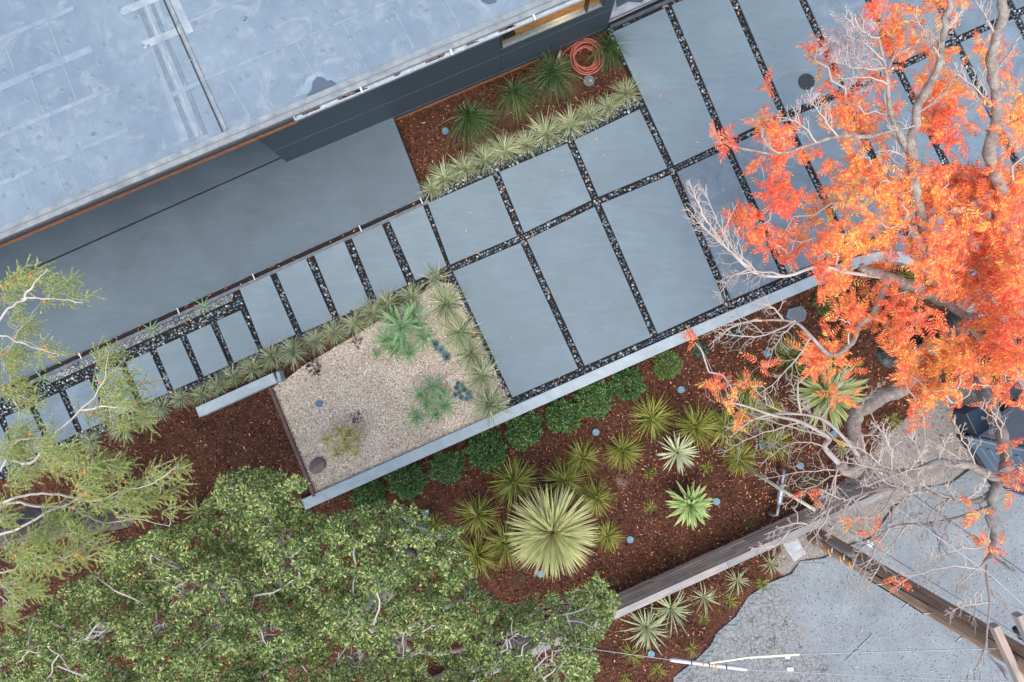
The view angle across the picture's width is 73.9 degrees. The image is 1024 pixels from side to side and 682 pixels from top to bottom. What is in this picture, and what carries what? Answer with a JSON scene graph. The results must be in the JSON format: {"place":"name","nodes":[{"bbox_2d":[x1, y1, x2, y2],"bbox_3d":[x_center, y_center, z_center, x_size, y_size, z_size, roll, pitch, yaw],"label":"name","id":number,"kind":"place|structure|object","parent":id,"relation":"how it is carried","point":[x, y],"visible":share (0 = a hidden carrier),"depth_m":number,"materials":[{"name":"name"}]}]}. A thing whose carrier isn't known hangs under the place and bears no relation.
{"place":"outdoors","nodes":[
{"label":"outdoors","id":0,"kind":"place"},
{"bbox_2d":[0,118,423,387],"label":"terrace","id":1,"kind":"structure","parent":0,"point":[197,247],"depth_m":12.20,"materials":[{"name":"concrete"}]},
{"bbox_2d":[0,31,1017,681],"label":"mulch bed","id":2,"kind":"object","parent":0,"point":[936,421],"visible":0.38,"depth_m":12.50,"materials":[{"name":"wood"}]},
{"bbox_2d":[76,429,104,453],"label":"grass tuft","id":3,"kind":"object","parent":2,"relation":"on","point":[92,441],"visible":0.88,"depth_m":12.19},
{"bbox_2d":[0,254,196,633],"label":"conifer tree","id":4,"kind":"object","parent":2,"relation":"on","point":[47,522],"visible":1,"depth_m":7.05,"materials":[{"name":"green plant"}]},
{"bbox_2d":[102,414,136,444],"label":"grass tuft","id":5,"kind":"object","parent":2,"relation":"on","point":[111,430],"visible":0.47,"depth_m":12.16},
{"bbox_2d":[146,394,173,422],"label":"grass tuft","id":6,"kind":"object","parent":2,"relation":"on","point":[160,410],"visible":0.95,"depth_m":12.18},
{"bbox_2d":[166,388,192,412],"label":"grass tuft","id":7,"kind":"object","parent":2,"relation":"on","point":[178,400],"visible":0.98,"depth_m":12.18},
{"bbox_2d":[188,381,213,405],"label":"grass tuft","id":8,"kind":"object","parent":2,"relation":"on","point":[201,394],"visible":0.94,"depth_m":12.18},
{"bbox_2d":[202,372,232,399],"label":"grass tuft","id":9,"kind":"object","parent":2,"relation":"on","point":[217,387],"visible":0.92,"depth_m":12.17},
{"bbox_2d":[218,361,249,390],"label":"grass tuft","id":10,"kind":"object","parent":2,"relation":"on","point":[233,379],"visible":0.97,"depth_m":12.16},
{"bbox_2d":[195,370,285,416],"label":"garden wall","id":11,"kind":"structure","parent":2,"relation":"on","point":[241,393],"depth_m":11.98,"materials":[{"name":"concrete"}]},
{"bbox_2d":[234,354,268,381],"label":"grass tuft","id":12,"kind":"object","parent":2,"relation":"on","point":[250,369],"visible":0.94,"depth_m":12.16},
{"bbox_2d":[256,339,285,371],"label":"grass tuft","id":13,"kind":"object","parent":2,"relation":"on","point":[271,359],"visible":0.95,"depth_m":12.16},
{"bbox_2d":[269,388,315,496],"bbox_3d":[-3.926,1.818,12.280,0.063,0.244,2.074,-22,90,0],"label":"steel edging","id":14,"kind":"object","parent":2,"relation":"on","point":[291,438],"visible":0.57,"depth_m":12.16,"materials":[{"name":"metal"}]},
{"bbox_2d":[274,332,310,370],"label":"grass tuft","id":15,"kind":"object","parent":2,"relation":"on","point":[292,351],"visible":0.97,"depth_m":12.13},
{"bbox_2d":[0,464,622,681],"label":"evergreen tree","id":16,"kind":"object","parent":2,"relation":"on","point":[389,577],"visible":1,"depth_m":7.94,"materials":[{"name":"green plant"}]},
{"bbox_2d":[301,326,330,358],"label":"grass tuft","id":17,"kind":"object","parent":2,"relation":"on","point":[314,340],"visible":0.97,"depth_m":12.18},
{"bbox_2d":[317,318,349,347],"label":"grass tuft","id":18,"kind":"object","parent":2,"relation":"on","point":[333,332],"visible":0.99,"depth_m":12.16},
{"bbox_2d":[336,309,371,341],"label":"grass tuft","id":19,"kind":"object","parent":2,"relation":"on","point":[353,324],"visible":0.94,"depth_m":12.16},
{"bbox_2d":[349,478,387,513],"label":"round shrub","id":20,"kind":"object","parent":2,"relation":"on","point":[357,499],"visible":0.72,"depth_m":12.26,"materials":[{"name":"green plant"}]},
{"bbox_2d":[353,294,386,328],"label":"grass tuft","id":21,"kind":"object","parent":2,"relation":"on","point":[370,311],"visible":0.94,"depth_m":12.14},
{"bbox_2d":[371,286,402,320],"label":"grass tuft","id":22,"kind":"object","parent":2,"relation":"on","point":[384,300],"visible":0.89,"depth_m":12.16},
{"bbox_2d":[270,283,508,492],"bbox_3d":[-2.310,0.832,12.283,3.911,0.095,2.606,-24,90,0],"label":"gravel bed","id":23,"kind":"object","parent":2,"relation":"on","point":[292,416],"visible":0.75,"depth_m":12.23,"materials":[{"name":"gravel"}]},
{"bbox_2d":[309,457,326,473],"bbox_3d":[-3.489,2.229,12.222,0.331,0.192,0.263,-34,90,0],"label":"boulder","id":24,"kind":"object","parent":23,"relation":"on","point":[317,465],"visible":1,"depth_m":12.16,"materials":[{"name":"stone"}]},
{"bbox_2d":[316,421,365,460],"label":"aloe clump","id":25,"kind":"object","parent":23,"relation":"on","point":[350,430],"visible":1,"depth_m":12.07,"materials":[{"name":"green plant"}]},
{"bbox_2d":[369,298,438,367],"bbox_3d":[-1.895,-0.136,11.798,1.296,0.876,1.240,0,90,0],"label":"aloe clump","id":26,"kind":"object","parent":23,"relation":"on","point":[407,323],"visible":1,"depth_m":11.87,"materials":[{"name":"green plant"}]},
{"bbox_2d":[402,374,463,431],"bbox_3d":[-1.484,1.106,11.959,1.138,0.552,0.975,-32,90,0],"label":"aloe clump","id":27,"kind":"object","parent":23,"relation":"on","point":[444,405],"visible":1,"depth_m":11.95,"materials":[{"name":"green plant"}]},
{"bbox_2d":[422,280,469,329],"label":"grass tuft","id":28,"kind":"object","parent":23,"relation":"on","point":[447,303],"visible":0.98,"depth_m":12.05,"materials":[{"name":"plant"}]},
{"bbox_2d":[434,310,484,358],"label":"grass tuft","id":29,"kind":"object","parent":23,"relation":"on","point":[459,330],"visible":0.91,"depth_m":12.09,"materials":[{"name":"plant"}]},
{"bbox_2d":[453,381,473,400],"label":"echeveria clump","id":30,"kind":"object","parent":23,"relation":"on","point":[461,396],"visible":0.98,"depth_m":12.20,"materials":[{"name":"blue plant"}]},
{"bbox_2d":[447,331,492,371],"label":"grass tuft","id":31,"kind":"object","parent":23,"relation":"on","point":[470,355],"visible":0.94,"depth_m":12.09,"materials":[{"name":"plant"}]},
{"bbox_2d":[459,355,504,396],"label":"grass tuft","id":32,"kind":"object","parent":23,"relation":"on","point":[483,374],"visible":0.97,"depth_m":12.11,"materials":[{"name":"plant"}]},
{"bbox_2d":[462,381,512,426],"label":"grass tuft","id":33,"kind":"object","parent":23,"relation":"on","point":[488,403],"visible":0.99,"depth_m":12.07,"materials":[{"name":"plant"}]},
{"bbox_2d":[385,463,428,500],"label":"round shrub","id":34,"kind":"object","parent":2,"relation":"on","point":[408,494],"visible":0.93,"depth_m":12.27,"materials":[{"name":"green plant"}]},
{"bbox_2d":[393,278,427,308],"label":"grass tuft","id":35,"kind":"object","parent":2,"relation":"on","point":[412,294],"visible":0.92,"depth_m":12.16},
{"bbox_2d":[416,175,448,201],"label":"grass tuft","id":36,"kind":"object","parent":2,"relation":"on","point":[431,188],"visible":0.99,"depth_m":12.17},
{"bbox_2d":[415,261,453,294],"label":"grass tuft","id":37,"kind":"object","parent":2,"relation":"on","point":[432,282],"visible":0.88,"depth_m":12.17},
{"bbox_2d":[426,155,461,195],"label":"grass tuft","id":38,"kind":"object","parent":2,"relation":"on","point":[445,177],"visible":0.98,"depth_m":12.17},
{"bbox_2d":[427,449,465,485],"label":"round shrub","id":39,"kind":"object","parent":2,"relation":"on","point":[447,458],"visible":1,"depth_m":12.29,"materials":[{"name":"green plant"}]},
{"bbox_2d":[444,152,482,185],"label":"grass tuft","id":40,"kind":"object","parent":2,"relation":"on","point":[463,167],"visible":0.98,"depth_m":12.17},
{"bbox_2d":[448,489,501,539],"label":"grass tuft","id":41,"kind":"object","parent":2,"relation":"on","point":[480,517],"visible":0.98,"depth_m":12.35,"materials":[{"name":"plant"}]},
{"bbox_2d":[454,530,500,582],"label":"grass tuft","id":42,"kind":"object","parent":2,"relation":"on","point":[477,556],"visible":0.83,"depth_m":12.35,"materials":[{"name":"plant"}]},
{"bbox_2d":[438,85,517,160],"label":"arching grass","id":43,"kind":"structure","parent":2,"relation":"on","point":[471,115],"depth_m":12.21,"materials":[{"name":"plant"}]},
{"bbox_2d":[464,138,502,177],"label":"grass tuft","id":44,"kind":"object","parent":2,"relation":"on","point":[485,157],"visible":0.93,"depth_m":12.18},
{"bbox_2d":[461,428,508,473],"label":"round shrub","id":45,"kind":"object","parent":2,"relation":"on","point":[494,459],"visible":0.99,"depth_m":12.20,"materials":[{"name":"green plant"}]},
{"bbox_2d":[480,516,526,570],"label":"grass tuft","id":46,"kind":"object","parent":2,"relation":"on","point":[503,545],"visible":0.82,"depth_m":12.30,"materials":[{"name":"plant"}]},
{"bbox_2d":[485,130,528,170],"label":"grass tuft","id":47,"kind":"object","parent":2,"relation":"on","point":[506,149],"visible":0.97,"depth_m":12.15,"materials":[{"name":"plant"}]},
{"bbox_2d":[485,454,543,511],"bbox_3d":[0.096,2.567,12.297,1.160,0.774,1.226,-1,92,-12],"label":"grass tuft","id":48,"kind":"object","parent":2,"relation":"on","point":[513,481],"visible":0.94,"depth_m":12.34,"materials":[{"name":"plant"}]},
{"bbox_2d":[485,68,549,132],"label":"arching grass","id":49,"kind":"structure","parent":2,"relation":"on","point":[512,91],"depth_m":12.23,"materials":[{"name":"plant"}]},
{"bbox_2d":[504,409,543,451],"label":"round shrub","id":50,"kind":"object","parent":2,"relation":"on","point":[512,438],"visible":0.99,"depth_m":12.25,"materials":[{"name":"green plant"}]},
{"bbox_2d":[511,127,539,158],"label":"grass tuft","id":51,"kind":"object","parent":2,"relation":"on","point":[528,145],"visible":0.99,"depth_m":12.16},
{"bbox_2d":[523,107,568,154],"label":"grass tuft","id":52,"kind":"object","parent":2,"relation":"on","point":[544,131],"visible":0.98,"depth_m":12.14,"materials":[{"name":"plant"}]},
{"bbox_2d":[513,43,589,111],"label":"arching grass","id":53,"kind":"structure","parent":2,"relation":"on","point":[552,74],"depth_m":12.19,"materials":[{"name":"plant"}]},
{"bbox_2d":[504,484,599,582],"bbox_3d":[0.667,3.216,11.655,1.652,1.689,1.628,0,90,0],"label":"yucca","id":54,"kind":"object","parent":2,"relation":"on","point":[539,540],"visible":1,"depth_m":11.20,"materials":[{"name":"green plant"}]},
{"bbox_2d":[539,455,587,504],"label":"grass tuft","id":55,"kind":"object","parent":2,"relation":"on","point":[563,479],"visible":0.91,"depth_m":12.35,"materials":[{"name":"plant"}]},
{"bbox_2d":[544,397,586,435],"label":"round shrub","id":56,"kind":"object","parent":2,"relation":"on","point":[565,427],"visible":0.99,"depth_m":12.25,"materials":[{"name":"green plant"}]},
{"bbox_2d":[550,103,590,146],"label":"grass tuft","id":57,"kind":"object","parent":2,"relation":"on","point":[569,123],"visible":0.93,"depth_m":12.15,"materials":[{"name":"plant"}]},
{"bbox_2d":[557,38,603,74],"bbox_3d":[1.288,-5.108,12.279,0.789,0.256,0.691,-38,90,0],"label":"garden hose","id":58,"kind":"object","parent":2,"relation":"on","point":[576,44],"visible":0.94,"depth_m":12.30,"materials":[{"name":"rubber"}]},
{"bbox_2d":[561,438,602,481],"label":"grass tuft","id":59,"kind":"object","parent":2,"relation":"on","point":[582,458],"visible":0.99,"depth_m":12.37,"materials":[{"name":"plant"}]},
{"bbox_2d":[572,99,608,133],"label":"grass tuft","id":60,"kind":"object","parent":2,"relation":"on","point":[589,115],"visible":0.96,"depth_m":12.19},
{"bbox_2d":[572,379,616,419],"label":"round shrub","id":61,"kind":"object","parent":2,"relation":"on","point":[606,395],"visible":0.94,"depth_m":12.27,"materials":[{"name":"green plant"}]},
{"bbox_2d":[574,475,619,517],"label":"grass tuft","id":62,"kind":"object","parent":2,"relation":"on","point":[595,498],"visible":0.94,"depth_m":12.36,"materials":[{"name":"plant"}]},
{"bbox_2d":[577,18,636,79],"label":"arching grass","id":63,"kind":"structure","parent":2,"relation":"on","point":[607,45],"depth_m":12.23,"materials":[{"name":"plant"}]},
{"bbox_2d":[590,92,625,120],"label":"grass tuft","id":64,"kind":"object","parent":2,"relation":"on","point":[609,106],"visible":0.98,"depth_m":12.19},
{"bbox_2d":[593,517,624,552],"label":"grass tuft","id":65,"kind":"object","parent":2,"relation":"on","point":[607,535],"visible":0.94,"depth_m":12.39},
{"bbox_2d":[599,428,645,474],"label":"grass tuft","id":66,"kind":"object","parent":2,"relation":"on","point":[621,450],"visible":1,"depth_m":12.37,"materials":[{"name":"plant"}]},
{"bbox_2d":[606,75,644,109],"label":"grass tuft","id":67,"kind":"object","parent":2,"relation":"on","point":[627,91],"visible":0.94,"depth_m":12.19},
{"bbox_2d":[609,366,647,401],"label":"round shrub","id":68,"kind":"object","parent":2,"relation":"on","point":[639,380],"visible":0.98,"depth_m":12.25,"materials":[{"name":"green plant"}]},
{"bbox_2d":[616,603,670,655],"bbox_3d":[2.389,5.117,12.175,1.034,0.723,0.972,0,90,0],"label":"strappy plant","id":69,"kind":"object","parent":2,"relation":"on","point":[646,631],"visible":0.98,"depth_m":12.18,"materials":[{"name":"green plant"}]},
{"bbox_2d":[621,393,677,443],"bbox_3d":[2.566,1.395,12.321,1.105,0.641,1.046,26,98,-3],"label":"grass tuft","id":70,"kind":"object","parent":2,"relation":"on","point":[652,418],"visible":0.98,"depth_m":12.36,"materials":[{"name":"plant"}]},
{"bbox_2d":[421,477,897,681],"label":"board fence","id":71,"kind":"object","parent":2,"relation":"on","point":[686,574],"visible":0.57,"depth_m":11.99,"materials":[{"name":"wood"}]},
{"bbox_2d":[301,251,1023,509],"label":"retaining wall","id":72,"kind":"structure","parent":2,"relation":"on","point":[518,409],"depth_m":12.16,"materials":[{"name":"concrete"}]},
{"bbox_2d":[652,350,683,380],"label":"round shrub","id":73,"kind":"object","parent":2,"relation":"on","point":[672,373],"visible":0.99,"depth_m":12.30,"materials":[{"name":"green plant"}]},
{"bbox_2d":[650,589,694,635],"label":"strappy plant","id":74,"kind":"object","parent":2,"relation":"on","point":[674,609],"visible":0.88,"depth_m":12.18,"materials":[{"name":"green plant"}]},
{"bbox_2d":[658,433,698,473],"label":"yucca","id":75,"kind":"object","parent":2,"relation":"on","point":[682,453],"visible":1,"depth_m":11.94,"materials":[{"name":"plant"}]},
{"bbox_2d":[665,480,714,529],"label":"agave","id":76,"kind":"object","parent":2,"relation":"on","point":[695,501],"visible":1,"depth_m":11.95,"materials":[{"name":"green plant"}]},
{"bbox_2d":[667,399,721,449],"bbox_3d":[3.363,1.558,12.324,1.102,0.637,1.149,-1,91,-5],"label":"grass tuft","id":77,"kind":"object","parent":2,"relation":"on","point":[695,424],"visible":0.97,"depth_m":12.35,"materials":[{"name":"plant"}]},
{"bbox_2d":[690,581,720,615],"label":"strappy plant","id":78,"kind":"object","parent":2,"relation":"on","point":[705,597],"visible":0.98,"depth_m":12.23,"materials":[{"name":"green plant"}]},
{"bbox_2d":[698,401,753,450],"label":"grass tuft","id":79,"kind":"object","parent":2,"relation":"on","point":[725,420],"visible":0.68,"depth_m":12.34,"materials":[{"name":"plant"}]},
{"bbox_2d":[717,437,763,477],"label":"grass tuft","id":80,"kind":"object","parent":2,"relation":"on","point":[738,465],"visible":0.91,"depth_m":12.36,"materials":[{"name":"plant"}]},
{"bbox_2d":[732,369,767,405],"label":"grass tuft","id":81,"kind":"object","parent":2,"relation":"on","point":[747,393],"visible":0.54,"depth_m":12.40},
{"bbox_2d":[733,395,769,433],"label":"grass tuft","id":82,"kind":"object","parent":2,"relation":"on","point":[749,410],"visible":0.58,"depth_m":12.39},
{"bbox_2d":[759,390,785,426],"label":"grass tuft","id":83,"kind":"object","parent":2,"relation":"on","point":[771,410],"visible":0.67,"depth_m":12.39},
{"bbox_2d":[751,423,797,464],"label":"grass tuft","id":84,"kind":"object","parent":2,"relation":"on","point":[783,437],"visible":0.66,"depth_m":12.36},
{"bbox_2d":[766,467,786,516],"bbox_3d":[4.842,2.748,12.346,0.168,0.315,0.883,15,90,0],"label":"backflow pipe","id":85,"kind":"object","parent":2,"relation":"on","point":[779,500],"visible":0.87,"depth_m":12.23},
{"bbox_2d":[768,333,807,375],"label":"grass tuft","id":86,"kind":"object","parent":2,"relation":"on","point":[791,352],"visible":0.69,"depth_m":12.36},
{"bbox_2d":[783,537,805,561],"bbox_3d":[5.183,3.803,12.482,0.295,0.056,0.395,-32,90,0],"label":"utility box lid","id":87,"kind":"object","parent":2,"relation":"on","point":[792,551],"visible":0.85,"depth_m":12.45,"materials":[{"name":"concrete"}]},
{"bbox_2d":[786,306,806,321],"bbox_3d":[5.199,-0.488,12.467,0.377,0.066,0.308,0,90,0],"label":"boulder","id":88,"kind":"object","parent":2,"relation":"on","point":[798,314],"visible":0.91,"depth_m":12.43,"materials":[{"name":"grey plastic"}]},
{"bbox_2d":[812,288,838,315],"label":"round shrub","id":89,"kind":"object","parent":2,"relation":"on","point":[823,312],"visible":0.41,"depth_m":12.37,"materials":[{"name":"green plant"}]},
{"bbox_2d":[791,358,869,432],"bbox_3d":[5.402,0.892,11.820,1.337,1.360,1.338,-37,90,0],"label":"yucca","id":90,"kind":"object","parent":2,"relation":"on","point":[834,414],"visible":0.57,"depth_m":11.50,"materials":[{"name":"green plant"}]},
{"bbox_2d":[679,0,1023,681],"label":"autumn tree","id":91,"kind":"object","parent":2,"relation":"on","point":[963,301],"visible":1,"depth_m":7.50,"materials":[{"name":"orange plant"}]},
{"bbox_2d":[807,528,1023,681],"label":"utility pole","id":92,"kind":"object","parent":2,"relation":"on","point":[1009,652],"visible":0.81,"depth_m":8.76,"materials":[{"name":"brown wood"}]},
{"bbox_2d":[709,648,998,663],"bbox_3d":[4.918,3.432,7.557,5.442,0.125,0.075,-3,90,0],"label":"overhead cable","id":93,"kind":"object","parent":92,"relation":"attached to","point":[786,655],"visible":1,"depth_m":7.59,"materials":[{"name":"white"}]},
{"bbox_2d":[741,464,1023,638],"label":"guy wire","id":94,"kind":"object","parent":92,"relation":"attached to","point":[783,490],"visible":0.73,"depth_m":10.27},
{"bbox_2d":[888,501,1023,605],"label":"overhead cable","id":95,"kind":"object","parent":92,"relation":"attached to","point":[957,551],"visible":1,"depth_m":6.70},
{"bbox_2d":[951,405,991,436],"bbox_3d":[8.272,1.415,12.270,0.330,0.460,0.468,-27,90,0],"label":"storage bin","id":96,"kind":"object","parent":2,"relation":"on","point":[973,421],"visible":0.81,"depth_m":12.04,"materials":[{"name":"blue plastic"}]},
{"bbox_2d":[0,0,1023,478],"bbox_3d":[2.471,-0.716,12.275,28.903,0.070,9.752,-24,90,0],"label":"pebble joint bed","id":97,"kind":"object","parent":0,"point":[488,252],"visible":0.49,"depth_m":12.24,"materials":[{"name":"gravel"}]},
{"bbox_2d":[45,293,233,382],"bbox_3d":[-6.657,-0.047,12.232,3.715,0.056,0.120,-24,90,0],"label":"aggregate strip","id":98,"kind":"object","parent":97,"relation":"on","point":[140,338],"visible":0.94,"depth_m":12.20,"materials":[{"name":"gravel"}]},
{"bbox_2d":[0,195,429,397],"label":"drain channel","id":99,"kind":"object","parent":97,"relation":"on","point":[235,286],"visible":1,"depth_m":12.20,"materials":[{"name":"metal"}]},
{"bbox_2d":[0,206,446,467],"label":"walkway","id":100,"kind":"structure","parent":97,"relation":"on","point":[415,236],"depth_m":12.20,"materials":[{"name":"concrete"}]},
{"bbox_2d":[0,0,614,247],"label":"house","id":101,"kind":"structure","parent":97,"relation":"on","point":[102,102],"depth_m":9.00,"materials":[{"name":"grey metal"}]},
{"bbox_2d":[500,0,604,48],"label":"window","id":102,"kind":"structure","parent":101,"relation":"in","point":[583,7],"depth_m":11.24,"materials":[{"name":"clear glass"}]},
{"bbox_2d":[608,0,674,28],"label":"drain channel","id":103,"kind":"object","parent":97,"relation":"on","point":[652,6],"visible":0.77,"depth_m":12.20,"materials":[{"name":"metal"}]},
{"bbox_2d":[609,0,656,22],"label":"side patio","id":104,"kind":"structure","parent":0,"point":[623,8],"depth_m":12.20,"materials":[{"name":"concrete"}]},
{"bbox_2d":[428,0,1023,396],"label":"driveway","id":105,"kind":"structure","parent":0,"point":[661,251],"depth_m":12.20,"materials":[{"name":"concrete"}]},
{"bbox_2d":[798,73,814,89],"bbox_3d":[5.271,-4.641,12.191,0.296,0.011,0.296,0,90,0],"label":"manhole cover","id":106,"kind":"object","parent":105,"relation":"on","point":[806,81],"visible":0.94,"depth_m":12.19,"materials":[{"name":"metal"}]},
{"bbox_2d":[558,644,1013,681],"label":"overhead cable","id":107,"kind":"object","parent":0,"point":[726,666],"visible":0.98,"depth_m":7.79,"materials":[{"name":"plastic"}]},
{"bbox_2d":[673,469,1023,681],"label":"street","id":108,"kind":"structure","parent":0,"point":[763,617],"depth_m":12.50,"materials":[{"name":"asphalt"}]},
{"bbox_2d":[71,1,1022,681],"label":"fallen leaves","id":109,"kind":"object","parent":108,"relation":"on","point":[643,383],"visible":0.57,"depth_m":12.46,"materials":[{"name":"plant"}]},
{"bbox_2d":[673,471,1023,681],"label":"road grit","id":110,"kind":"object","parent":108,"relation":"on","point":[895,603],"visible":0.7,"depth_m":12.49,"materials":[{"name":"gravel"}]},
{"bbox_2d":[957,399,1023,495],"bbox_3d":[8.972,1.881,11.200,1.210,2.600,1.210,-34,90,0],"label":"car","id":111,"kind":"object","parent":108,"relation":"on","point":[986,456],"visible":0.39,"depth_m":11.88,"materials":[{"name":"metal"}]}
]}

